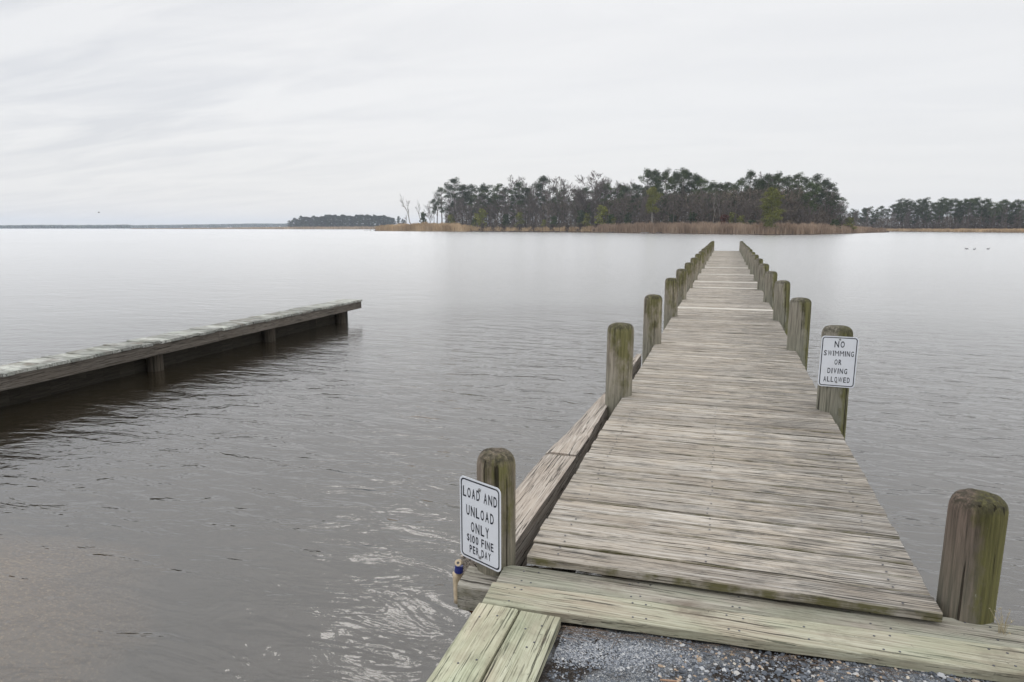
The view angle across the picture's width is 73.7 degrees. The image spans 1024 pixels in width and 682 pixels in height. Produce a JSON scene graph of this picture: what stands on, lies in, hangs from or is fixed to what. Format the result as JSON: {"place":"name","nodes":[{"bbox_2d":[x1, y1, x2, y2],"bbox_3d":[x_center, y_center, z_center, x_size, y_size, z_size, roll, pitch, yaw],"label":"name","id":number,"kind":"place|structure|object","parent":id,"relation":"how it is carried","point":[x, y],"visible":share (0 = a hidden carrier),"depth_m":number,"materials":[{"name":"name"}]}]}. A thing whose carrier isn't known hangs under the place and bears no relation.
{"place":"outdoors","nodes":[
{"label":"outdoors","id":0,"kind":"place"},
{"bbox_2d":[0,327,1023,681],"bbox_3d":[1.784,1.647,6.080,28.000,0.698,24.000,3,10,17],"label":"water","id":1,"kind":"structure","parent":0,"point":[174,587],"depth_m":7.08,"materials":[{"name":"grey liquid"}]},
{"bbox_2d":[0,228,1023,633],"bbox_3d":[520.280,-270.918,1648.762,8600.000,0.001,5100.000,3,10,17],"label":"water","id":2,"kind":"structure","parent":0,"point":[48,276],"depth_m":24.74,"materials":[{"name":"grey liquid"}]},
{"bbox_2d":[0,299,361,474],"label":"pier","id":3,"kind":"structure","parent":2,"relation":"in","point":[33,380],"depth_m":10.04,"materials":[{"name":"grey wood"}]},
{"bbox_2d":[477,241,1008,624],"bbox_3d":[7.966,-1.697,25.577,2.310,3.350,47.563,3,10,17],"label":"dock","id":4,"kind":"object","parent":2,"relation":"in","point":[718,456],"visible":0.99,"depth_m":4.19,"materials":[{"name":"grey wood"}]},
{"bbox_2d":[460,476,500,571],"bbox_3d":[-0.158,0.889,3.332,0.284,0.426,0.009,9,13,42],"label":"metal sign","id":5,"kind":"object","parent":4,"relation":"attached to","point":[480,522],"visible":1,"depth_m":3.33,"materials":[{"name":"white metal"}]},
{"bbox_2d":[461,354,640,575],"bbox_3d":[0.759,0.771,6.417,0.260,0.291,6.100,3,10,17],"label":"bumper timber","id":6,"kind":"object","parent":4,"relation":"attached to","point":[541,488],"visible":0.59,"depth_m":4.71,"materials":[{"name":"wood"}]},
{"bbox_2d":[818,336,858,387],"bbox_3d":[2.783,0.178,5.826,0.290,0.440,0.008,4,10,17],"label":"metal sign","id":7,"kind":"object","parent":4,"relation":"attached to","point":[838,361],"visible":1,"depth_m":5.83,"materials":[{"name":"white metal"}]},
{"bbox_2d":[0,254,1023,364],"bbox_3d":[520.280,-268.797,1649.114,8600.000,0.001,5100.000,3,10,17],"label":"water","id":8,"kind":"structure","parent":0,"point":[530,333],"depth_m":29.75,"materials":[{"name":"grey liquid"}]},
{"bbox_2d":[0,223,362,228],"bbox_3d":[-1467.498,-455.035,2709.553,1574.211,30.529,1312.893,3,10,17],"label":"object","id":9,"kind":"object","parent":8,"relation":"on","point":[246,225],"visible":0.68,"depth_m":2954.53,"materials":[{"name":"grey"}]},
{"bbox_2d":[0,0,1023,227],"label":"sky","id":10,"kind":"structure","parent":0,"point":[129,112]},
{"bbox_2d":[374,230,888,234],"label":"marsh grass","id":11,"kind":"structure","parent":0,"point":[669,233],"depth_m":263.69,"materials":[{"name":"brown plant"}]},
{"bbox_2d":[375,221,469,230],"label":"marsh reeds","id":12,"kind":"object","parent":11,"relation":"on","point":[427,226],"visible":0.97,"depth_m":444.77,"materials":[{"name":"beige plant"}]},
{"bbox_2d":[434,186,449,222],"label":"pine tree","id":13,"kind":"object","parent":11,"relation":"on","point":[441,203],"visible":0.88,"depth_m":445.89,"materials":[{"name":"green plant"}]},
{"bbox_2d":[444,176,464,222],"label":"pine tree","id":14,"kind":"object","parent":11,"relation":"on","point":[449,187],"visible":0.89,"depth_m":430.08,"materials":[{"name":"green plant"}]},
{"bbox_2d":[449,198,460,222],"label":"bare tree","id":15,"kind":"object","parent":11,"relation":"on","point":[455,203],"visible":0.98,"depth_m":424.97,"materials":[{"name":"grey plant"}]},
{"bbox_2d":[455,184,472,224],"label":"pine tree","id":16,"kind":"object","parent":11,"relation":"on","point":[462,188],"visible":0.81,"depth_m":431.55,"materials":[{"name":"green plant"}]},
{"bbox_2d":[461,183,477,225],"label":"pine tree","id":17,"kind":"object","parent":11,"relation":"on","point":[471,187],"visible":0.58,"depth_m":431.60,"materials":[{"name":"green plant"}]},
{"bbox_2d":[467,183,494,222],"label":"pine tree","id":18,"kind":"object","parent":11,"relation":"on","point":[483,188],"visible":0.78,"depth_m":419.23,"materials":[{"name":"green plant"}]},
{"bbox_2d":[475,208,487,226],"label":"evergreen shrub","id":19,"kind":"object","parent":11,"relation":"on","point":[483,213],"visible":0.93,"depth_m":405.28,"materials":[{"name":"green plant"}]},
{"bbox_2d":[488,183,508,225],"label":"pine tree","id":20,"kind":"object","parent":11,"relation":"on","point":[497,188],"visible":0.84,"depth_m":405.95,"materials":[{"name":"green plant"}]},
{"bbox_2d":[501,214,510,225],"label":"evergreen shrub","id":21,"kind":"object","parent":11,"relation":"on","point":[506,220],"visible":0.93,"depth_m":392.26,"materials":[{"name":"green plant"}]},
{"bbox_2d":[498,174,524,225],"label":"bare tree","id":22,"kind":"object","parent":11,"relation":"on","point":[510,180],"visible":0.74,"depth_m":401.90,"materials":[{"name":"grey plant"}]},
{"bbox_2d":[505,180,526,223],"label":"pine tree","id":23,"kind":"object","parent":11,"relation":"on","point":[518,185],"visible":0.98,"depth_m":394.59,"materials":[{"name":"green plant"}]},
{"bbox_2d":[514,212,525,226],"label":"evergreen shrub","id":24,"kind":"object","parent":11,"relation":"on","point":[519,215],"visible":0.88,"depth_m":384.64,"materials":[{"name":"green plant"}]},
{"bbox_2d":[521,188,536,225],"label":"bare tree","id":25,"kind":"object","parent":11,"relation":"on","point":[529,201],"visible":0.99,"depth_m":380.00,"materials":[{"name":"grey plant"}]},
{"bbox_2d":[470,225,591,231],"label":"marsh reeds","id":26,"kind":"object","parent":11,"relation":"on","point":[573,229],"visible":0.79,"depth_m":366.30,"materials":[{"name":"brown plant"}]},
{"bbox_2d":[532,175,549,223],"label":"pine tree","id":27,"kind":"object","parent":11,"relation":"on","point":[543,178],"visible":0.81,"depth_m":379.21,"materials":[{"name":"green plant"}]},
{"bbox_2d":[540,189,553,225],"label":"bare tree","id":28,"kind":"object","parent":11,"relation":"on","point":[546,196],"visible":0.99,"depth_m":363.25,"materials":[{"name":"grey plant"}]},
{"bbox_2d":[540,181,555,222],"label":"bare tree","id":29,"kind":"object","parent":11,"relation":"on","point":[550,189],"visible":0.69,"depth_m":376.57,"materials":[{"name":"grey plant"}]},
{"bbox_2d":[545,187,559,216],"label":"pine tree","id":30,"kind":"object","parent":11,"relation":"on","point":[554,191],"visible":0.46,"depth_m":379.94,"materials":[{"name":"green plant"}]},
{"bbox_2d":[545,176,574,225],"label":"bare tree","id":31,"kind":"object","parent":11,"relation":"on","point":[562,183],"visible":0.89,"depth_m":371.49,"materials":[{"name":"grey plant"}]},
{"bbox_2d":[557,192,571,225],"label":"bare tree","id":32,"kind":"object","parent":11,"relation":"on","point":[564,205],"visible":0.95,"depth_m":356.58,"materials":[{"name":"grey plant"}]},
{"bbox_2d":[576,210,585,224],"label":"evergreen shrub","id":33,"kind":"object","parent":11,"relation":"on","point":[581,218],"visible":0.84,"depth_m":340.69,"materials":[{"name":"green plant"}]},
{"bbox_2d":[581,213,592,226],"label":"evergreen shrub","id":34,"kind":"object","parent":11,"relation":"on","point":[586,215],"visible":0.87,"depth_m":336.94,"materials":[{"name":"green plant"}]},
{"bbox_2d":[565,170,619,225],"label":"bare tree","id":35,"kind":"object","parent":11,"relation":"on","point":[596,186],"visible":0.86,"depth_m":338.70,"materials":[{"name":"grey plant"}]},
{"bbox_2d":[588,189,601,220],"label":"bare tree","id":36,"kind":"object","parent":11,"relation":"on","point":[593,205],"visible":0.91,"depth_m":332.93,"materials":[{"name":"grey plant"}]},
{"bbox_2d":[594,205,608,224],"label":"evergreen shrub","id":37,"kind":"object","parent":11,"relation":"on","point":[603,210],"visible":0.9,"depth_m":323.26,"materials":[{"name":"green plant"}]},
{"bbox_2d":[595,183,616,220],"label":"pine tree","id":38,"kind":"object","parent":11,"relation":"on","point":[606,189],"visible":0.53,"depth_m":338.72,"materials":[{"name":"green plant"}]},
{"bbox_2d":[608,181,627,206],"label":"bare tree","id":39,"kind":"object","parent":11,"relation":"on","point":[617,188],"visible":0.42,"depth_m":336.53,"materials":[{"name":"grey plant"}]},
{"bbox_2d":[617,185,632,214],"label":"pine tree","id":40,"kind":"object","parent":11,"relation":"on","point":[624,188],"visible":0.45,"depth_m":326.16,"materials":[{"name":"green plant"}]},
{"bbox_2d":[623,183,642,216],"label":"pine tree","id":41,"kind":"object","parent":11,"relation":"on","point":[637,188],"visible":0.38,"depth_m":322.38,"materials":[{"name":"green plant"}]},
{"bbox_2d":[630,193,642,222],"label":"pine tree","id":42,"kind":"object","parent":11,"relation":"on","point":[634,196],"visible":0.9,"depth_m":298.36,"materials":[{"name":"green plant"}]},
{"bbox_2d":[443,184,844,230],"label":"undergrowth","id":43,"kind":"object","parent":11,"relation":"on","point":[736,197],"visible":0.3,"depth_m":279.95,"materials":[{"name":"green plant"}]},
{"bbox_2d":[638,168,661,217],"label":"pine tree","id":44,"kind":"object","parent":11,"relation":"on","point":[646,174],"visible":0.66,"depth_m":302.14,"materials":[{"name":"green plant"}]},
{"bbox_2d":[645,187,662,223],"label":"deciduous tree","id":45,"kind":"object","parent":11,"relation":"on","point":[652,201],"visible":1,"depth_m":275.93,"materials":[{"name":"green plant"}]},
{"bbox_2d":[647,169,666,220],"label":"pine tree","id":46,"kind":"object","parent":11,"relation":"on","point":[655,172],"visible":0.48,"depth_m":303.62,"materials":[{"name":"green plant"}]},
{"bbox_2d":[653,167,675,222],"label":"pine tree","id":47,"kind":"object","parent":11,"relation":"on","point":[666,173],"visible":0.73,"depth_m":290.52,"materials":[{"name":"green plant"}]},
{"bbox_2d":[660,169,682,210],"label":"pine tree","id":48,"kind":"object","parent":11,"relation":"on","point":[678,183],"visible":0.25,"depth_m":294.58,"materials":[{"name":"green plant"}]},
{"bbox_2d":[666,191,681,222],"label":"bare tree","id":49,"kind":"object","parent":11,"relation":"on","point":[673,195],"visible":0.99,"depth_m":269.13,"materials":[{"name":"grey plant"}]},
{"bbox_2d":[669,167,695,212],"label":"pine tree","id":50,"kind":"object","parent":11,"relation":"on","point":[684,173],"visible":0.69,"depth_m":276.77,"materials":[{"name":"green plant"}]},
{"bbox_2d":[674,170,702,218],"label":"pine tree","id":51,"kind":"object","parent":11,"relation":"on","point":[691,185],"visible":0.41,"depth_m":278.94,"materials":[{"name":"green plant"}]},
{"bbox_2d":[686,190,698,223],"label":"bare tree","id":52,"kind":"object","parent":11,"relation":"on","point":[691,197],"visible":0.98,"depth_m":259.05,"materials":[{"name":"grey plant"}]},
{"bbox_2d":[688,211,697,223],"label":"evergreen shrub","id":53,"kind":"object","parent":11,"relation":"on","point":[693,214],"visible":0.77,"depth_m":260.09,"materials":[{"name":"green plant"}]},
{"bbox_2d":[689,178,713,221],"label":"pine tree","id":54,"kind":"object","parent":11,"relation":"on","point":[700,184],"visible":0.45,"depth_m":270.29,"materials":[{"name":"green plant"}]},
{"bbox_2d":[695,190,710,221],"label":"bare tree","id":55,"kind":"object","parent":11,"relation":"on","point":[702,201],"visible":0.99,"depth_m":253.58,"materials":[{"name":"grey plant"}]},
{"bbox_2d":[703,181,717,207],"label":"pine tree","id":56,"kind":"object","parent":11,"relation":"on","point":[711,186],"visible":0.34,"depth_m":276.81,"materials":[{"name":"green plant"}]},
{"bbox_2d":[707,189,728,219],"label":"pine tree","id":57,"kind":"object","parent":11,"relation":"on","point":[717,199],"visible":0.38,"depth_m":260.66,"materials":[{"name":"green plant"}]},
{"bbox_2d":[709,182,728,218],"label":"pine tree","id":58,"kind":"object","parent":11,"relation":"on","point":[719,185],"visible":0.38,"depth_m":268.28,"materials":[{"name":"green plant"}]},
{"bbox_2d":[723,183,739,208],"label":"pine tree","id":59,"kind":"object","parent":11,"relation":"on","point":[733,185],"visible":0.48,"depth_m":258.61,"materials":[{"name":"green plant"}]},
{"bbox_2d":[592,221,885,233],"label":"marsh reeds","id":60,"kind":"object","parent":11,"relation":"on","point":[703,227],"visible":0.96,"depth_m":244.18,"materials":[{"name":"brown plant"}]},
{"bbox_2d":[729,179,749,203],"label":"pine tree","id":61,"kind":"object","parent":11,"relation":"on","point":[739,182],"visible":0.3,"depth_m":266.21,"materials":[{"name":"green plant"}]},
{"bbox_2d":[739,169,762,209],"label":"pine tree","id":62,"kind":"object","parent":11,"relation":"on","point":[751,174],"visible":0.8,"depth_m":244.41,"materials":[{"name":"green plant"}]},
{"bbox_2d":[759,173,775,190],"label":"pine tree","id":63,"kind":"object","parent":11,"relation":"on","point":[766,177],"visible":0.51,"depth_m":251.27,"materials":[{"name":"green plant"}]},
{"bbox_2d":[758,187,785,229],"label":"tree","id":64,"kind":"object","parent":11,"relation":"on","point":[772,194],"visible":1,"depth_m":213.25,"materials":[{"name":"green plant"}]},
{"bbox_2d":[763,171,790,211],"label":"pine tree","id":65,"kind":"object","parent":11,"relation":"on","point":[777,177],"visible":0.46,"depth_m":244.32,"materials":[{"name":"green plant"}]},
{"bbox_2d":[782,171,807,205],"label":"pine tree","id":66,"kind":"object","parent":11,"relation":"on","point":[797,182],"visible":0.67,"depth_m":243.42,"materials":[{"name":"green plant"}]},
{"bbox_2d":[798,180,822,220],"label":"pine tree","id":67,"kind":"object","parent":11,"relation":"on","point":[807,196],"visible":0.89,"depth_m":231.52,"materials":[{"name":"green plant"}]},
{"bbox_2d":[809,173,826,221],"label":"pine tree","id":68,"kind":"object","parent":11,"relation":"on","point":[816,178],"visible":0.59,"depth_m":245.06,"materials":[{"name":"green plant"}]},
{"bbox_2d":[813,178,838,211],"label":"pine tree","id":69,"kind":"object","parent":11,"relation":"on","point":[827,183],"visible":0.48,"depth_m":260.11,"materials":[{"name":"green plant"}]},
{"bbox_2d":[817,187,834,223],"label":"bare tree","id":70,"kind":"object","parent":11,"relation":"on","point":[824,203],"visible":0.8,"depth_m":251.37,"materials":[{"name":"grey plant"}]},
{"bbox_2d":[819,184,840,216],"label":"pine tree","id":71,"kind":"object","parent":11,"relation":"on","point":[835,195],"visible":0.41,"depth_m":263.94,"materials":[{"name":"green plant"}]},
{"bbox_2d":[823,197,837,223],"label":"pine tree","id":72,"kind":"object","parent":11,"relation":"on","point":[829,202],"visible":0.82,"depth_m":252.00,"materials":[{"name":"green plant"}]},
{"bbox_2d":[831,193,846,217],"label":"pine tree","id":73,"kind":"object","parent":11,"relation":"on","point":[841,199],"visible":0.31,"depth_m":266.88,"materials":[{"name":"green plant"}]},
{"bbox_2d":[843,217,857,229],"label":"evergreen shrub","id":74,"kind":"object","parent":11,"relation":"on","point":[849,222],"visible":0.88,"depth_m":267.18,"materials":[{"name":"green plant"}]},
{"bbox_2d":[538,622,996,681],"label":"gravel ground","id":75,"kind":"structure","parent":0,"point":[550,665],"depth_m":2.66,"materials":[{"name":"grey gravel"}]},
{"bbox_2d":[426,565,1023,681],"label":"timber bulkhead","id":76,"kind":"object","parent":75,"relation":"on","point":[509,631],"visible":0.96,"depth_m":2.84,"materials":[{"name":"brown wood"}]},
{"bbox_2d":[453,559,462,603],"bbox_3d":[-0.271,1.210,3.454,0.052,0.246,0.066,3,10,17],"label":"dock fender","id":77,"kind":"object","parent":76,"relation":"attached to","point":[457,573],"visible":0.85,"depth_m":3.44,"materials":[{"name":"beige plastic"}]},
{"bbox_2d":[989,608,1013,635],"bbox_3d":[2.005,1.172,2.803,0.077,0.172,0.096,3,10,17],"label":"dry weed","id":78,"kind":"object","parent":76,"relation":"on","point":[1001,622],"visible":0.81,"depth_m":2.79,"materials":[{"name":"plant"}]},
{"bbox_2d":[556,625,989,681],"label":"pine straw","id":79,"kind":"object","parent":75,"relation":"on","point":[599,636],"visible":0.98,"depth_m":2.78,"materials":[{"name":"brown plant"}]},
{"bbox_2d":[890,231,1023,232],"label":"mainland ground","id":80,"kind":"structure","parent":0,"point":[913,231],"depth_m":391.32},
{"bbox_2d":[863,206,876,226],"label":"pine tree","id":81,"kind":"object","parent":80,"relation":"on","point":[871,209],"visible":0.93,"depth_m":441.98,"materials":[{"name":"green plant"}]},
{"bbox_2d":[895,198,907,227],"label":"pine tree","id":82,"kind":"object","parent":80,"relation":"on","point":[899,211],"visible":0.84,"depth_m":423.90,"materials":[{"name":"green plant"}]},
{"bbox_2d":[897,199,911,227],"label":"pine tree","id":83,"kind":"object","parent":80,"relation":"on","point":[901,205],"visible":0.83,"depth_m":418.10,"materials":[{"name":"green plant"}]},
{"bbox_2d":[907,201,921,228],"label":"pine tree","id":84,"kind":"object","parent":80,"relation":"on","point":[912,213],"visible":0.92,"depth_m":413.06,"materials":[{"name":"green plant"}]},
{"bbox_2d":[915,199,929,228],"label":"pine tree","id":85,"kind":"object","parent":80,"relation":"on","point":[923,201],"visible":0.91,"depth_m":403.38,"materials":[{"name":"green plant"}]},
{"bbox_2d":[918,197,934,227],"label":"pine tree","id":86,"kind":"object","parent":80,"relation":"on","point":[927,198],"visible":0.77,"depth_m":404.46,"materials":[{"name":"green plant"}]},
{"bbox_2d":[923,201,937,227],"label":"pine tree","id":87,"kind":"object","parent":80,"relation":"on","point":[926,213],"visible":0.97,"depth_m":395.39,"materials":[{"name":"green plant"}]},
{"bbox_2d":[843,214,1023,228],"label":"undergrowth","id":88,"kind":"object","parent":80,"relation":"on","point":[898,225],"visible":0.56,"depth_m":397.01,"materials":[{"name":"green plant"}]},
{"bbox_2d":[931,199,944,225],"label":"pine tree","id":89,"kind":"object","parent":80,"relation":"on","point":[939,207],"visible":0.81,"depth_m":390.51,"materials":[{"name":"green plant"}]},
{"bbox_2d":[943,198,954,227],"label":"pine tree","id":90,"kind":"object","parent":80,"relation":"on","point":[951,201],"visible":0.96,"depth_m":375.14,"materials":[{"name":"green plant"}]},
{"bbox_2d":[884,228,1023,231],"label":"marsh reeds","id":91,"kind":"object","parent":80,"relation":"on","point":[966,230],"visible":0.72,"depth_m":347.51,"materials":[{"name":"brown plant"}]},
{"bbox_2d":[951,200,965,227],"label":"pine tree","id":92,"kind":"object","parent":80,"relation":"on","point":[960,201],"visible":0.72,"depth_m":371.59,"materials":[{"name":"green plant"}]},
{"bbox_2d":[960,198,973,228],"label":"pine tree","id":93,"kind":"object","parent":80,"relation":"on","point":[965,200],"visible":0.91,"depth_m":365.83,"materials":[{"name":"green plant"}]},
{"bbox_2d":[963,198,975,227],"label":"pine tree","id":94,"kind":"object","parent":80,"relation":"on","point":[968,205],"visible":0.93,"depth_m":362.53,"materials":[{"name":"green plant"}]},
{"bbox_2d":[966,198,981,227],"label":"pine tree","id":95,"kind":"object","parent":80,"relation":"on","point":[974,205],"visible":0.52,"depth_m":368.36,"materials":[{"name":"green plant"}]},
{"bbox_2d":[976,201,990,228],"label":"pine tree","id":96,"kind":"object","parent":80,"relation":"on","point":[982,205],"visible":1,"depth_m":354.80,"materials":[{"name":"green plant"}]},
{"bbox_2d":[983,201,996,228],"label":"pine tree","id":97,"kind":"object","parent":80,"relation":"on","point":[991,203],"visible":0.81,"depth_m":354.92,"materials":[{"name":"green plant"}]},
{"bbox_2d":[987,202,1000,225],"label":"pine tree","id":98,"kind":"object","parent":80,"relation":"on","point":[991,213],"visible":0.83,"depth_m":347.92,"materials":[{"name":"green plant"}]},
{"bbox_2d":[997,199,1011,228],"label":"pine tree","id":99,"kind":"object","parent":80,"relation":"on","point":[1001,202],"visible":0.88,"depth_m":339.98,"materials":[{"name":"green plant"}]},
{"bbox_2d":[998,201,1014,227],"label":"pine tree","id":100,"kind":"object","parent":80,"relation":"on","point":[1003,206],"visible":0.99,"depth_m":337.38,"materials":[{"name":"green plant"}]},
{"bbox_2d":[1008,202,1020,228],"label":"pine tree","id":101,"kind":"object","parent":80,"relation":"on","point":[1012,211],"visible":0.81,"depth_m":340.43,"materials":[{"name":"green plant"}]},
{"bbox_2d":[1010,199,1023,227],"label":"pine tree","id":102,"kind":"object","parent":80,"relation":"on","point":[1016,202],"visible":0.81,"depth_m":339.67,"materials":[{"name":"green plant"}]},
{"bbox_3d":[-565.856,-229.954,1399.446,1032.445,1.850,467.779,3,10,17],"label":"marsh ground","id":103,"kind":"structure","parent":0,"visible":0},
{"bbox_2d":[131,226,375,228],"bbox_3d":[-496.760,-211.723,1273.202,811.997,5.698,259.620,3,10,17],"label":"marsh reeds","id":104,"kind":"object","parent":103,"relation":"on","point":[346,227],"visible":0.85,"depth_m":1193.45,"materials":[{"name":"brown plant"}]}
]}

